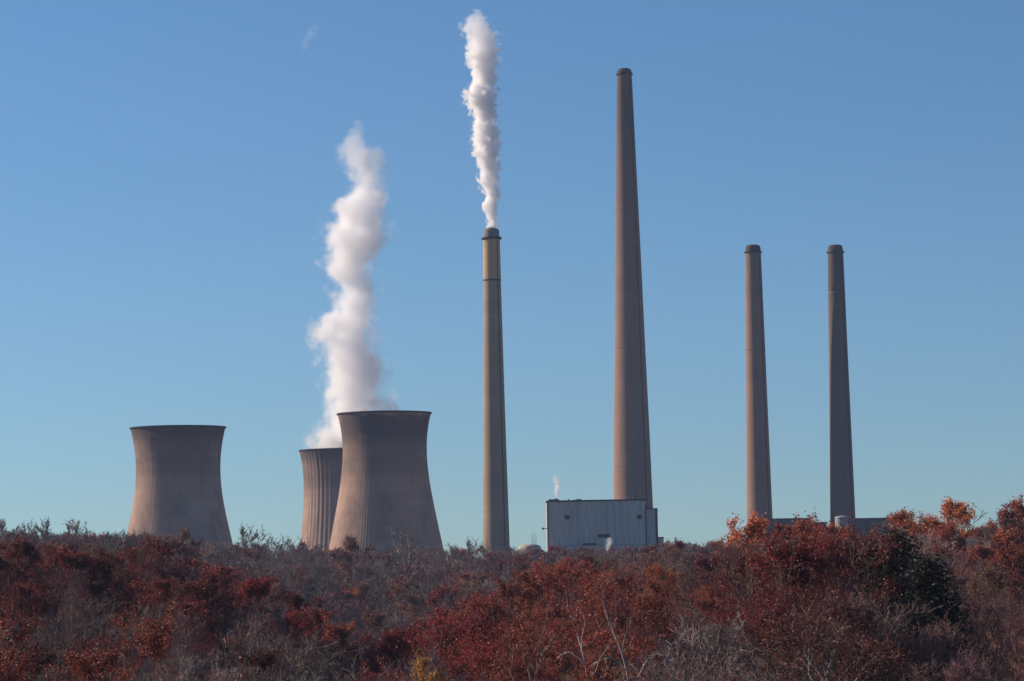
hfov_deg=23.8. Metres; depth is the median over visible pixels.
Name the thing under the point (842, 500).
chimney
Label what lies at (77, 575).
bare tree
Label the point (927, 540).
bare tree
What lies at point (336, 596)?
oak tree
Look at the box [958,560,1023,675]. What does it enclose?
oak tree
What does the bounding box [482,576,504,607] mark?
bare tree
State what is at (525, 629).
oak tree
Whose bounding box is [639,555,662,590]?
bare tree
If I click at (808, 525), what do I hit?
oak tree
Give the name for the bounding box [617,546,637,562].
bare tree
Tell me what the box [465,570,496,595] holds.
oak tree
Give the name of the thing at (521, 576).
oak tree
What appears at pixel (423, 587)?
bare tree
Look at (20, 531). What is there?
bare tree
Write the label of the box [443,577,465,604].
bare tree
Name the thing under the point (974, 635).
bare tree
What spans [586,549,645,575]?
bare tree
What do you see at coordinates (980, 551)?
oak tree
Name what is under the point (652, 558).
oak tree
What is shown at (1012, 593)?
oak tree
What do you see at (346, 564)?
oak tree
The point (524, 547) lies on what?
storage dome
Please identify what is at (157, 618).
bare tree
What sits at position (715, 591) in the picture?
oak tree
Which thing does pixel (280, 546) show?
bare tree
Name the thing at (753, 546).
bare tree
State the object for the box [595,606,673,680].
bare tree
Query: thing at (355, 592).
oak tree
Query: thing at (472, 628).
oak tree
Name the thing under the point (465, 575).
oak tree
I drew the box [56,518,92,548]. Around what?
bare tree
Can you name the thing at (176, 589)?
bare tree
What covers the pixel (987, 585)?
bare tree
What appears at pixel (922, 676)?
bare tree
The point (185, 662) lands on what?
bare tree
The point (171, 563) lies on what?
bare tree
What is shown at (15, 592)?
oak tree
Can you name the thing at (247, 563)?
bare tree
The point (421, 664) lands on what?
oak tree
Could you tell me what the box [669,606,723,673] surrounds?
bare tree
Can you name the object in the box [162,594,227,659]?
oak tree
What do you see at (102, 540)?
bare tree
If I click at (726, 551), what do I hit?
bare tree
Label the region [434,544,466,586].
bare tree
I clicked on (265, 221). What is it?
sky
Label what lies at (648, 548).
oak tree
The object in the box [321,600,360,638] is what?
bare tree
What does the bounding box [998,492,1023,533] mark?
oak tree
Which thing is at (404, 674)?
bare tree
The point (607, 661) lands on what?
oak tree
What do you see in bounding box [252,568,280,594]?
bare tree
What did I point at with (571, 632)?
oak tree
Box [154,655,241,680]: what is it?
bare tree
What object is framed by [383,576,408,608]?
oak tree
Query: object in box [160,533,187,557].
oak tree
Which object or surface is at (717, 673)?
bare tree
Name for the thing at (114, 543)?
bare tree
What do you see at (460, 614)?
oak tree
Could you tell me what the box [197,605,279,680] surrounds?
bare tree
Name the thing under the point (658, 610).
oak tree
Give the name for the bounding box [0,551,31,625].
oak tree
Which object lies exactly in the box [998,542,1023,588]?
oak tree
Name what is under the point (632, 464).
chimney
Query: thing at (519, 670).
oak tree
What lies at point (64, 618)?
bare tree
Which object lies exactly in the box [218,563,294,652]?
oak tree
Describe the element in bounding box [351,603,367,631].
bare tree
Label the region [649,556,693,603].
bare tree
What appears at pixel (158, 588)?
oak tree
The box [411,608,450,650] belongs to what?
oak tree
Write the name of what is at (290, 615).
oak tree
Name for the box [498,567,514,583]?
bare tree
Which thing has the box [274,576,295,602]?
bare tree
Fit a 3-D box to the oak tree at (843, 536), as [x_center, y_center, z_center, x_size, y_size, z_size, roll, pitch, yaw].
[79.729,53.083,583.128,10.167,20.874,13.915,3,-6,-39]
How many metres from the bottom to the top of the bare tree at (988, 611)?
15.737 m
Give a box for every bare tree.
[0,517,10,542]
[0,615,70,680]
[7,520,41,543]
[22,529,45,555]
[24,592,146,680]
[27,516,56,553]
[39,588,114,680]
[40,562,93,646]
[46,533,78,548]
[48,628,142,680]
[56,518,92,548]
[65,539,101,548]
[76,538,115,580]
[81,533,101,545]
[85,535,113,549]
[98,532,125,554]
[105,547,165,633]
[107,533,138,551]
[114,528,134,547]
[120,597,210,680]
[121,534,141,546]
[128,530,147,547]
[129,622,216,680]
[133,551,208,618]
[134,602,208,680]
[135,534,150,545]
[135,653,213,680]
[140,570,187,635]
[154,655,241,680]
[191,544,224,559]
[191,610,281,679]
[192,545,222,566]
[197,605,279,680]
[209,550,229,566]
[214,607,261,670]
[221,522,268,583]
[223,661,291,680]
[229,641,305,680]
[232,595,296,667]
[233,625,338,680]
[241,664,340,680]
[242,559,260,576]
[245,566,272,592]
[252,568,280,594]
[258,533,289,573]
[260,568,285,599]
[261,657,401,680]
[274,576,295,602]
[277,535,311,578]
[281,630,369,680]
[312,589,336,612]
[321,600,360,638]
[328,582,355,604]
[336,597,373,639]
[348,635,362,660]
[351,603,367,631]
[353,563,379,584]
[364,646,491,680]
[367,622,386,646]
[368,572,387,599]
[368,604,403,641]
[369,559,388,576]
[372,615,407,638]
[374,527,429,582]
[380,651,449,680]
[397,613,421,627]
[398,591,430,625]
[408,580,435,617]
[424,580,444,611]
[429,565,450,589]
[429,569,448,603]
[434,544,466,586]
[437,591,460,616]
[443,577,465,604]
[448,535,491,577]
[449,594,463,614]
[454,561,480,581]
[459,586,492,601]
[463,577,496,599]
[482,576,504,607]
[492,567,503,592]
[495,549,515,562]
[498,563,515,581]
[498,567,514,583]
[515,546,536,558]
[522,561,539,571]
[537,551,564,564]
[554,554,578,565]
[562,593,607,664]
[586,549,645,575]
[586,553,650,641]
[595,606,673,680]
[616,659,668,680]
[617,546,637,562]
[617,611,718,680]
[622,611,815,680]
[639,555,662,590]
[649,543,696,573]
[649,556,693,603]
[653,541,694,581]
[663,593,689,625]
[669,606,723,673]
[674,657,756,680]
[679,566,725,637]
[687,543,714,578]
[688,665,726,680]
[696,545,714,559]
[701,539,743,585]
[707,560,754,634]
[733,543,766,594]
[745,586,944,680]
[765,615,868,680]
[780,599,909,680]
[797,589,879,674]
[872,524,925,567]
[878,611,1014,680]
[897,650,992,680]
[900,530,950,556]
[901,646,1023,680]
[918,548,961,603]
[927,595,1015,680]
[940,574,972,641]
[943,508,987,544]
[944,547,990,617]
[953,604,990,678]
[954,592,1014,680]
[964,533,993,566]
[968,563,1000,628]
[973,523,1017,580]
[973,604,1023,680]
[977,588,1022,639]
[986,595,1023,680]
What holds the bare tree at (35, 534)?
on the ground
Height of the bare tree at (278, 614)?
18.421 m
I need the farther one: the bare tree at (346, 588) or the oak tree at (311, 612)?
the bare tree at (346, 588)
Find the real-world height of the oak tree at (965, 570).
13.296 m
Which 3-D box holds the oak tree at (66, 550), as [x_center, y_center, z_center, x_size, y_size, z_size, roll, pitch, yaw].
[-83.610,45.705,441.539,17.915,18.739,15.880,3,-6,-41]
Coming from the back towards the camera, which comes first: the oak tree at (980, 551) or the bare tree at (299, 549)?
the bare tree at (299, 549)
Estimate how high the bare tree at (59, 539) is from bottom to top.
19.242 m
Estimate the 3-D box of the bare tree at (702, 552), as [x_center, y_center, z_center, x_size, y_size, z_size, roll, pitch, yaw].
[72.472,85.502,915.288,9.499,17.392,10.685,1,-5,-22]
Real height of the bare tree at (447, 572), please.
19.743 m
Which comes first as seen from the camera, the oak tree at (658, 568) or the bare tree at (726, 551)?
the oak tree at (658, 568)
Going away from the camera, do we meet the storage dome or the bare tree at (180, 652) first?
the bare tree at (180, 652)
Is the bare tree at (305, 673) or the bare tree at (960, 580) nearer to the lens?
the bare tree at (305, 673)
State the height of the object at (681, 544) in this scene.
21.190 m
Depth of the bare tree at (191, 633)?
283.16 m
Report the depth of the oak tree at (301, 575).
1074.44 m
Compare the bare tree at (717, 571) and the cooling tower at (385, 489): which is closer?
the bare tree at (717, 571)
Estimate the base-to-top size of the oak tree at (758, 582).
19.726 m
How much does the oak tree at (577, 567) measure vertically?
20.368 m
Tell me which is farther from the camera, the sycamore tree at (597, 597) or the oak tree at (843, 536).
the oak tree at (843, 536)
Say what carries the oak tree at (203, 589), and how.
on the ground
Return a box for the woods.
[0,518,1023,680]
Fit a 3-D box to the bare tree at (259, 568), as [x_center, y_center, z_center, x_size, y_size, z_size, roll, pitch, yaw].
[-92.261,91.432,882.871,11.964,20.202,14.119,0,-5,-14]
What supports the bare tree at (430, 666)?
on the ground
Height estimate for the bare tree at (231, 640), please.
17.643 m
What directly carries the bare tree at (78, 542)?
on the ground
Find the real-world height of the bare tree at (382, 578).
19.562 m
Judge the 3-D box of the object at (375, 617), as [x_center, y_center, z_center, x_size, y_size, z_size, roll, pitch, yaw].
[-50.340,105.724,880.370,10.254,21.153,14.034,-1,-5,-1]
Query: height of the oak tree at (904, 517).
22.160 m
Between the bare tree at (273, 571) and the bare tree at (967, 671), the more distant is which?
the bare tree at (273, 571)
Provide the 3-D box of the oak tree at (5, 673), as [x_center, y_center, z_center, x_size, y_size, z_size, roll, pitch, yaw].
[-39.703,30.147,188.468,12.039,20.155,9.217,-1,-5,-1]
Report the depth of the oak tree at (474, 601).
420.93 m
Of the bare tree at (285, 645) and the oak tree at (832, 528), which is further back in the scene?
the oak tree at (832, 528)
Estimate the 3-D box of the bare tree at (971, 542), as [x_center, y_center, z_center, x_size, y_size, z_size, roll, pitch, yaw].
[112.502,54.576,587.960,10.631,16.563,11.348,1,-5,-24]
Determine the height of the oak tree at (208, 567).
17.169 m
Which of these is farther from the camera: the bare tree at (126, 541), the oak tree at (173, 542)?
the oak tree at (173, 542)
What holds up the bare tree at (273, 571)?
on the ground
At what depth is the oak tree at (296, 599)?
437.02 m
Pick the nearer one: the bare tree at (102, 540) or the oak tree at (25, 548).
the oak tree at (25, 548)
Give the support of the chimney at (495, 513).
on the ground
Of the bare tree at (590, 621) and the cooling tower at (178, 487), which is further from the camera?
the cooling tower at (178, 487)
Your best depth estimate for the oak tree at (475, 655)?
261.93 m
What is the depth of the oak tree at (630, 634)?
311.49 m
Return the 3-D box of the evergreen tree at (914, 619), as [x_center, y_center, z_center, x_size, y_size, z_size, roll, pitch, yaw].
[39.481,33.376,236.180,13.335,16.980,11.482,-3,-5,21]
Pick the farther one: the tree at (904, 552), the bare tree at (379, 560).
the bare tree at (379, 560)
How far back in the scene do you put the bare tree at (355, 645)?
726.34 m
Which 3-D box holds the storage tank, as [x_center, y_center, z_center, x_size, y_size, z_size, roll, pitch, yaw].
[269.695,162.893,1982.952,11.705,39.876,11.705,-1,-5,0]
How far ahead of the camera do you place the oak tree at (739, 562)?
396.01 m
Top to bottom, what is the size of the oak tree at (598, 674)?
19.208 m
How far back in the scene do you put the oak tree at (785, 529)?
585.00 m
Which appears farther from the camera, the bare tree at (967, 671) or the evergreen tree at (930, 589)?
the evergreen tree at (930, 589)
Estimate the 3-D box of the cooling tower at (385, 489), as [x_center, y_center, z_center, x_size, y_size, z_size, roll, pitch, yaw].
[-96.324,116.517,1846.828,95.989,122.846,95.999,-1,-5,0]
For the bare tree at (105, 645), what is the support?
on the ground
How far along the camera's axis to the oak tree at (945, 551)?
567.90 m
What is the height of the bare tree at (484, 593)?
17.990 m
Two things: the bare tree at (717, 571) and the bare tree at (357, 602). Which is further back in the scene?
the bare tree at (357, 602)
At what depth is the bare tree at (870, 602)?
203.55 m
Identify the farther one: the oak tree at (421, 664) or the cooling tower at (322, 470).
the cooling tower at (322, 470)
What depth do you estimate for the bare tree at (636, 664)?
273.43 m
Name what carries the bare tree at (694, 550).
on the ground
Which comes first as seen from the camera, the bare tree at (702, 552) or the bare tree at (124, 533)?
the bare tree at (702, 552)
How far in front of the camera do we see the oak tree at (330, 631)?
424.51 m
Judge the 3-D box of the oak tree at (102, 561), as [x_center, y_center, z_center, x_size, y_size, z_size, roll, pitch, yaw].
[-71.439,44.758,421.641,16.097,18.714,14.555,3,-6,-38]
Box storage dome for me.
[513,544,544,570]
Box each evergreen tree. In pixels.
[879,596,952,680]
[881,549,998,676]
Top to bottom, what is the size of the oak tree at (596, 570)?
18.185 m
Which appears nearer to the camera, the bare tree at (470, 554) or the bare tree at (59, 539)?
the bare tree at (59, 539)
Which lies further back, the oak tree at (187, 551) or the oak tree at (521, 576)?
the oak tree at (187, 551)
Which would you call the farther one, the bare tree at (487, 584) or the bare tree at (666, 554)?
the bare tree at (487, 584)
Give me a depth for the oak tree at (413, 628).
430.62 m
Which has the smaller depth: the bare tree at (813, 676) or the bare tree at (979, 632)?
the bare tree at (813, 676)
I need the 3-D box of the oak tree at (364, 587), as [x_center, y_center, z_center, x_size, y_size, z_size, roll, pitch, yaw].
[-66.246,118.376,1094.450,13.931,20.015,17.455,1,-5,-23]
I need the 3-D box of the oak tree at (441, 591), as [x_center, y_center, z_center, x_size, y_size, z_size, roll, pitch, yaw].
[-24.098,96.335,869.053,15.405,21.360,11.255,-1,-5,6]
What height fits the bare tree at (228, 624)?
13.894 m
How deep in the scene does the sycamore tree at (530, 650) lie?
231.92 m
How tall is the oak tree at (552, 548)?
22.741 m
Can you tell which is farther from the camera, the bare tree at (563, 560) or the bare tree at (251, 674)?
the bare tree at (563, 560)
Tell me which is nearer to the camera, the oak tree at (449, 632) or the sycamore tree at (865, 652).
the sycamore tree at (865, 652)
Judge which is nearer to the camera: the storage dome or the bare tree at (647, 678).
the bare tree at (647, 678)
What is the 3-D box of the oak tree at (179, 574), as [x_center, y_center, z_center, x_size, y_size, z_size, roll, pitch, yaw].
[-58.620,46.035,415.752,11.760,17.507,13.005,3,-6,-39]
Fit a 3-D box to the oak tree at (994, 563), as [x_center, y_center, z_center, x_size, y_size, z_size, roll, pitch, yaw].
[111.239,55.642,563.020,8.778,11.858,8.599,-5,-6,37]
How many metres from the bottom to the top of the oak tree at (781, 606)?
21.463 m
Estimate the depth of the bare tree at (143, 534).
1044.03 m
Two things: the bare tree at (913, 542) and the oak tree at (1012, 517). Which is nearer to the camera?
the bare tree at (913, 542)
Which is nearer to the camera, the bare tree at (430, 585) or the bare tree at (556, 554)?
the bare tree at (430, 585)
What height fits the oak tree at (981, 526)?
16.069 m
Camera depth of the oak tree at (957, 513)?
700.68 m
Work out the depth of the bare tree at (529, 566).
838.96 m
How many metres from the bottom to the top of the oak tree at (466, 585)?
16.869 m
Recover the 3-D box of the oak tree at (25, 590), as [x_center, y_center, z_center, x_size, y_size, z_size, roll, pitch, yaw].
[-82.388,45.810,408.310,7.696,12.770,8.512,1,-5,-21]
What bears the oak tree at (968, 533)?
on the ground
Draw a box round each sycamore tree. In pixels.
[476,599,583,680]
[525,556,649,680]
[571,564,692,680]
[753,583,938,680]
[758,608,913,680]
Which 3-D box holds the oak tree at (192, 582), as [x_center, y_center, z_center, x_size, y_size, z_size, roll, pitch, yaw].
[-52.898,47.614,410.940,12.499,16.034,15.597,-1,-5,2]
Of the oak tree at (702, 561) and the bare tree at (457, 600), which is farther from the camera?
the bare tree at (457, 600)
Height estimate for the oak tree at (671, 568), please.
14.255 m
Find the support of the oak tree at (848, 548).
on the ground
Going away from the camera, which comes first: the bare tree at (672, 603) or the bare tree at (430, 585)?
the bare tree at (672, 603)
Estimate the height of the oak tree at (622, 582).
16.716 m
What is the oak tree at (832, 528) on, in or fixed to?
on the ground
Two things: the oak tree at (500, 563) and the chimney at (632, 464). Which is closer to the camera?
the oak tree at (500, 563)
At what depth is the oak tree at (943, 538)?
594.52 m
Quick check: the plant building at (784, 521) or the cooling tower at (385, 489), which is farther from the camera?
the plant building at (784, 521)
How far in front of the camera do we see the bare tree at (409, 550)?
1194.19 m
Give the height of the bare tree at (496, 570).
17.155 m
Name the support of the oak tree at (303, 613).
on the ground
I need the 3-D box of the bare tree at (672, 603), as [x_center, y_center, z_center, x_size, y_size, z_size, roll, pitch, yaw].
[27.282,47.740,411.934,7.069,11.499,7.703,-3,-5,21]
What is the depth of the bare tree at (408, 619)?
861.28 m
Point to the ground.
(759, 659)
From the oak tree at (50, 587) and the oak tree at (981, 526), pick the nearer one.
the oak tree at (50, 587)
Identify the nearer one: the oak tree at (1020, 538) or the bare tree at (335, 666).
the bare tree at (335, 666)
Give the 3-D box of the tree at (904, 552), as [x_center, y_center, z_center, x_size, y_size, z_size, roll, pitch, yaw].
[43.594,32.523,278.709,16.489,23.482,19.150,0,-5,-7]
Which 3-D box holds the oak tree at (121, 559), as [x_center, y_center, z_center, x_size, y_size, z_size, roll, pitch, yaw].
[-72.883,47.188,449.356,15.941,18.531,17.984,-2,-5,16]
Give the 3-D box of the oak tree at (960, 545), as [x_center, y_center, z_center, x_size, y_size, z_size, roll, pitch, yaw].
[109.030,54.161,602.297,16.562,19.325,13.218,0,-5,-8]
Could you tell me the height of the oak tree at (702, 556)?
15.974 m
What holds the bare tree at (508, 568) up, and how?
on the ground
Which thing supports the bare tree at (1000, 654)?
on the ground
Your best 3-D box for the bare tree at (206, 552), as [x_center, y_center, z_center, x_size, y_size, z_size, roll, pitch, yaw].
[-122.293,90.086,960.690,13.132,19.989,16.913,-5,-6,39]
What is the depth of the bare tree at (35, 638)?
255.39 m
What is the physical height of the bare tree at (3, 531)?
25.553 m
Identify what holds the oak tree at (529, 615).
on the ground
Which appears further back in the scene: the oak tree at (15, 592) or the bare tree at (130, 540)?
the bare tree at (130, 540)
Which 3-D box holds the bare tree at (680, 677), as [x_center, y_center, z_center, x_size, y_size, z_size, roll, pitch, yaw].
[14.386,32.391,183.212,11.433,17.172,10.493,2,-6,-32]
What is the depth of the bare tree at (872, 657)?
208.43 m
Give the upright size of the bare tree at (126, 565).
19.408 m
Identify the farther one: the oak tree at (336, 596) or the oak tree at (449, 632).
the oak tree at (336, 596)
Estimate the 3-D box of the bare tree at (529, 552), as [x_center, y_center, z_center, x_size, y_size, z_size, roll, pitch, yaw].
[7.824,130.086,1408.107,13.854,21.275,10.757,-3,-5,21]
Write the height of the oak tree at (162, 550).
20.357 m
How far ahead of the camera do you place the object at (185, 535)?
1047.04 m
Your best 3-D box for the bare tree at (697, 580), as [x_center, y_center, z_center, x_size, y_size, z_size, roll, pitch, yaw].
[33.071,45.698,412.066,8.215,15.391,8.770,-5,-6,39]
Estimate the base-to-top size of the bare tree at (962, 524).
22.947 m
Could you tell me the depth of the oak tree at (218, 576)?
436.52 m
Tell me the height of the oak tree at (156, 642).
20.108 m
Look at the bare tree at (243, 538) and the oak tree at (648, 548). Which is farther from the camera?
the bare tree at (243, 538)
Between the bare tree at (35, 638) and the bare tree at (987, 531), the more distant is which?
the bare tree at (987, 531)
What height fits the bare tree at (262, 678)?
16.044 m
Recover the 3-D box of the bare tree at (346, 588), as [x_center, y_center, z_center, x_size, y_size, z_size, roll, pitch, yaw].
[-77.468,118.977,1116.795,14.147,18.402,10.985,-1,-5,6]
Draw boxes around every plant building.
[763,518,806,537]
[849,518,901,555]
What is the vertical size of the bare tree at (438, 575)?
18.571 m
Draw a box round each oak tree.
[0,536,60,617]
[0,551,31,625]
[0,578,44,645]
[0,581,52,637]
[0,609,69,680]
[0,618,53,680]
[18,641,135,680]
[23,538,128,633]
[28,574,77,639]
[33,541,109,624]
[51,629,133,680]
[60,544,140,637]
[66,570,128,636]
[68,599,188,680]
[87,545,143,638]
[95,540,195,648]
[119,573,191,664]
[136,561,194,624]
[159,572,265,677]
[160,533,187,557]
[161,575,237,652]
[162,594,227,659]
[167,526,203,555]
[168,556,213,578]
[176,564,253,664]
[179,545,207,561]
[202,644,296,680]
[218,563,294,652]
[228,600,322,672]
[231,607,322,675]
[248,586,336,671]
[283,569,315,600]
[285,603,363,679]
[302,611,379,680]
[314,591,347,623]
[324,533,378,590]
[339,583,365,619]
[340,623,426,680]
[348,640,456,680]
[352,582,381,609]
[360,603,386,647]
[367,617,473,676]
[374,552,400,579]
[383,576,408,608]
[384,574,419,605]
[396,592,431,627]
[396,645,451,680]
[399,599,550,680]
[403,605,481,680]
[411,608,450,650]
[415,608,543,680]
[424,580,464,617]
[429,602,507,680]
[436,587,517,678]
[445,571,477,590]
[454,577,474,596]
[462,617,555,680]
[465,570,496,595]
[475,574,582,678]
[475,634,558,680]
[481,562,594,659]
[490,558,514,578]
[516,603,573,670]
[518,552,623,663]
[530,632,581,680]
[535,598,611,679]
[538,544,560,557]
[538,580,663,680]
[564,558,647,621]
[564,611,622,680]
[576,554,625,581]
[582,572,660,663]
[585,564,699,680]
[602,584,680,680]
[616,560,649,595]
[635,543,659,562]
[638,546,681,588]
[640,562,691,622]
[645,562,680,598]
[652,557,851,680]
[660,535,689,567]
[670,551,753,639]
[676,511,903,680]
[680,579,739,634]
[680,594,743,648]
[689,551,722,599]
[691,538,726,558]
[696,566,749,645]
[699,551,777,650]
[715,508,770,586]
[727,555,818,680]
[738,520,817,585]
[758,530,929,680]
[786,507,821,537]
[803,520,845,549]
[821,519,863,547]
[848,521,885,547]
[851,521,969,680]
[886,507,933,561]
[911,496,976,550]
[914,524,952,553]
[923,520,987,589]
[923,540,969,573]
[949,567,981,607]
[954,542,1004,588]
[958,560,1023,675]
[963,526,994,587]
[968,523,993,566]
[977,557,1010,596]
[980,505,1023,559]
[984,525,1023,589]
[990,525,1023,597]
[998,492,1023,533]
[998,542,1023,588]
[999,572,1023,631]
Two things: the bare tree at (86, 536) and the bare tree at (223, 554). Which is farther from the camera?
the bare tree at (223, 554)
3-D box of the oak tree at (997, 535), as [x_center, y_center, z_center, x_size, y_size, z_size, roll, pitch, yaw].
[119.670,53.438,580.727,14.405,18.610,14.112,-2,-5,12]
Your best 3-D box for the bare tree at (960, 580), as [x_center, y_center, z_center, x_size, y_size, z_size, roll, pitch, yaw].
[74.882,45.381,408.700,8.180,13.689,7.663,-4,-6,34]
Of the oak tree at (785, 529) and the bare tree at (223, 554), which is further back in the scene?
the bare tree at (223, 554)
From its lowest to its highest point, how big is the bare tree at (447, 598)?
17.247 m
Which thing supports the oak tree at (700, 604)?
on the ground
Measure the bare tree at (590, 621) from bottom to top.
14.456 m
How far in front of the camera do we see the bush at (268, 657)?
278.97 m
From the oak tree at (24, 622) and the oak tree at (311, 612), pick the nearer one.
the oak tree at (24, 622)
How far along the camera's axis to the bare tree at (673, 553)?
597.13 m
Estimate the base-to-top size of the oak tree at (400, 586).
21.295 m
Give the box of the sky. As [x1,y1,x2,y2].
[0,0,1023,561]
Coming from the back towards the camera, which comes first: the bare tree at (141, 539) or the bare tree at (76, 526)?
the bare tree at (141, 539)
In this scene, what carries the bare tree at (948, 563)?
on the ground
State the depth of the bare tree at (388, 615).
888.23 m
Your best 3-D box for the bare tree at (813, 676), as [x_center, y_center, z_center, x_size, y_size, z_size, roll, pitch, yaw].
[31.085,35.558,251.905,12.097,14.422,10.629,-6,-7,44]
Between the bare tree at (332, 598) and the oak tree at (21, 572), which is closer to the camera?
the oak tree at (21, 572)
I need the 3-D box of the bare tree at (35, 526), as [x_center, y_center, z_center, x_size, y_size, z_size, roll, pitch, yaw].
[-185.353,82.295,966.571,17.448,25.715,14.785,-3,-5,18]
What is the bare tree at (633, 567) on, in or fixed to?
on the ground
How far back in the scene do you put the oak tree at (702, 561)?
435.62 m
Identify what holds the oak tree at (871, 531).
on the ground
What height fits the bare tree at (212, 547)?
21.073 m
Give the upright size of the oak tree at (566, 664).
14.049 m
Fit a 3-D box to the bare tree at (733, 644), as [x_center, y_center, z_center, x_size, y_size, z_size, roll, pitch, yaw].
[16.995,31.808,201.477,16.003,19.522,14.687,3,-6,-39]
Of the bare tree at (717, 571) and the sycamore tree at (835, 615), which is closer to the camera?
the sycamore tree at (835, 615)
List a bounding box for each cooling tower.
[127,425,232,551]
[299,448,342,558]
[329,410,443,572]
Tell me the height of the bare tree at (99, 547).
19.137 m
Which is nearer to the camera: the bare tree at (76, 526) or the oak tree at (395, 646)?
the oak tree at (395, 646)
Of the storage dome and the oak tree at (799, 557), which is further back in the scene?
the storage dome
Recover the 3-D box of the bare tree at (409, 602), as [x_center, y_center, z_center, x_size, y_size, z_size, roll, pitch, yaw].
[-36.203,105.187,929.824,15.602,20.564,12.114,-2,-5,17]
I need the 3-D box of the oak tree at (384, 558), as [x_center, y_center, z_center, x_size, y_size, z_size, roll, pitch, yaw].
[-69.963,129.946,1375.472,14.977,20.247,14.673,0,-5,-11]
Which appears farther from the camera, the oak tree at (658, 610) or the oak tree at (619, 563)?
the oak tree at (619, 563)
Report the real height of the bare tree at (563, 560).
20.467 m
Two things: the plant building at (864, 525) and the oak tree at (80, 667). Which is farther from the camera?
the plant building at (864, 525)
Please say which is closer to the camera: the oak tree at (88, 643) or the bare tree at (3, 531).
the oak tree at (88, 643)
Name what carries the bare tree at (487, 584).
on the ground
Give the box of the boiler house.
[542,492,663,554]
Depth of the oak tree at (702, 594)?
402.91 m
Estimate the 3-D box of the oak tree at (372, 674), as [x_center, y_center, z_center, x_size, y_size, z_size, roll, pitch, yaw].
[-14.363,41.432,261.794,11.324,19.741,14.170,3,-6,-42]
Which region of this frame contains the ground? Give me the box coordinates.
[1,553,1023,680]
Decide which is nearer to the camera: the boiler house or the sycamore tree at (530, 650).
the sycamore tree at (530, 650)
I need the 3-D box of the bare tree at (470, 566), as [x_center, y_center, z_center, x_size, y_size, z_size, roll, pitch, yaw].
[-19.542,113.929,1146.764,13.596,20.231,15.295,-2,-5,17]
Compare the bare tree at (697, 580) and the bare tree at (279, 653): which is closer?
the bare tree at (279, 653)
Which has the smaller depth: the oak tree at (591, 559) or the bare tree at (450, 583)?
the oak tree at (591, 559)
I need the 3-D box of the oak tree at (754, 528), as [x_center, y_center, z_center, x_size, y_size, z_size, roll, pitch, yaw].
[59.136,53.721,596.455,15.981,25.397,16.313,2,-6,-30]
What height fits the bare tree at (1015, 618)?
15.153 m
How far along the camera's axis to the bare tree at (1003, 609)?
428.52 m
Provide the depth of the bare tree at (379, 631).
844.03 m
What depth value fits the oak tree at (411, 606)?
932.95 m
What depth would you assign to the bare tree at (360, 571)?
1249.21 m
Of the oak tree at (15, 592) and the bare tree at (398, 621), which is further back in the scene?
the bare tree at (398, 621)
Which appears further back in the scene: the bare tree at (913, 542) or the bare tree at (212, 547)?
the bare tree at (212, 547)
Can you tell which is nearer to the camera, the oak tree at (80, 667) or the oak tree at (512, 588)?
the oak tree at (80, 667)
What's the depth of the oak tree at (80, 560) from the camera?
416.70 m
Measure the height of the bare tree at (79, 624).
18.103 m
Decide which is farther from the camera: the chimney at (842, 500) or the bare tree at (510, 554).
the chimney at (842, 500)
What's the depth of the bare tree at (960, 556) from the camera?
435.08 m
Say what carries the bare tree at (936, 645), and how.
on the ground
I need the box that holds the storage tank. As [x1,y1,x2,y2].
[835,516,848,529]
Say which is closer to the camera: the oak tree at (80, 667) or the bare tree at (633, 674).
the oak tree at (80, 667)
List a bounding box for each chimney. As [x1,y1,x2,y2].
[481,227,509,561]
[613,68,652,507]
[744,244,772,543]
[826,244,854,525]
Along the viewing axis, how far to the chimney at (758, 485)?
2065.87 m
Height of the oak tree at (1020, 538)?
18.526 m
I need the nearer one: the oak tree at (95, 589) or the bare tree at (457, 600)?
the oak tree at (95, 589)
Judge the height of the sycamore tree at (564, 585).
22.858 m

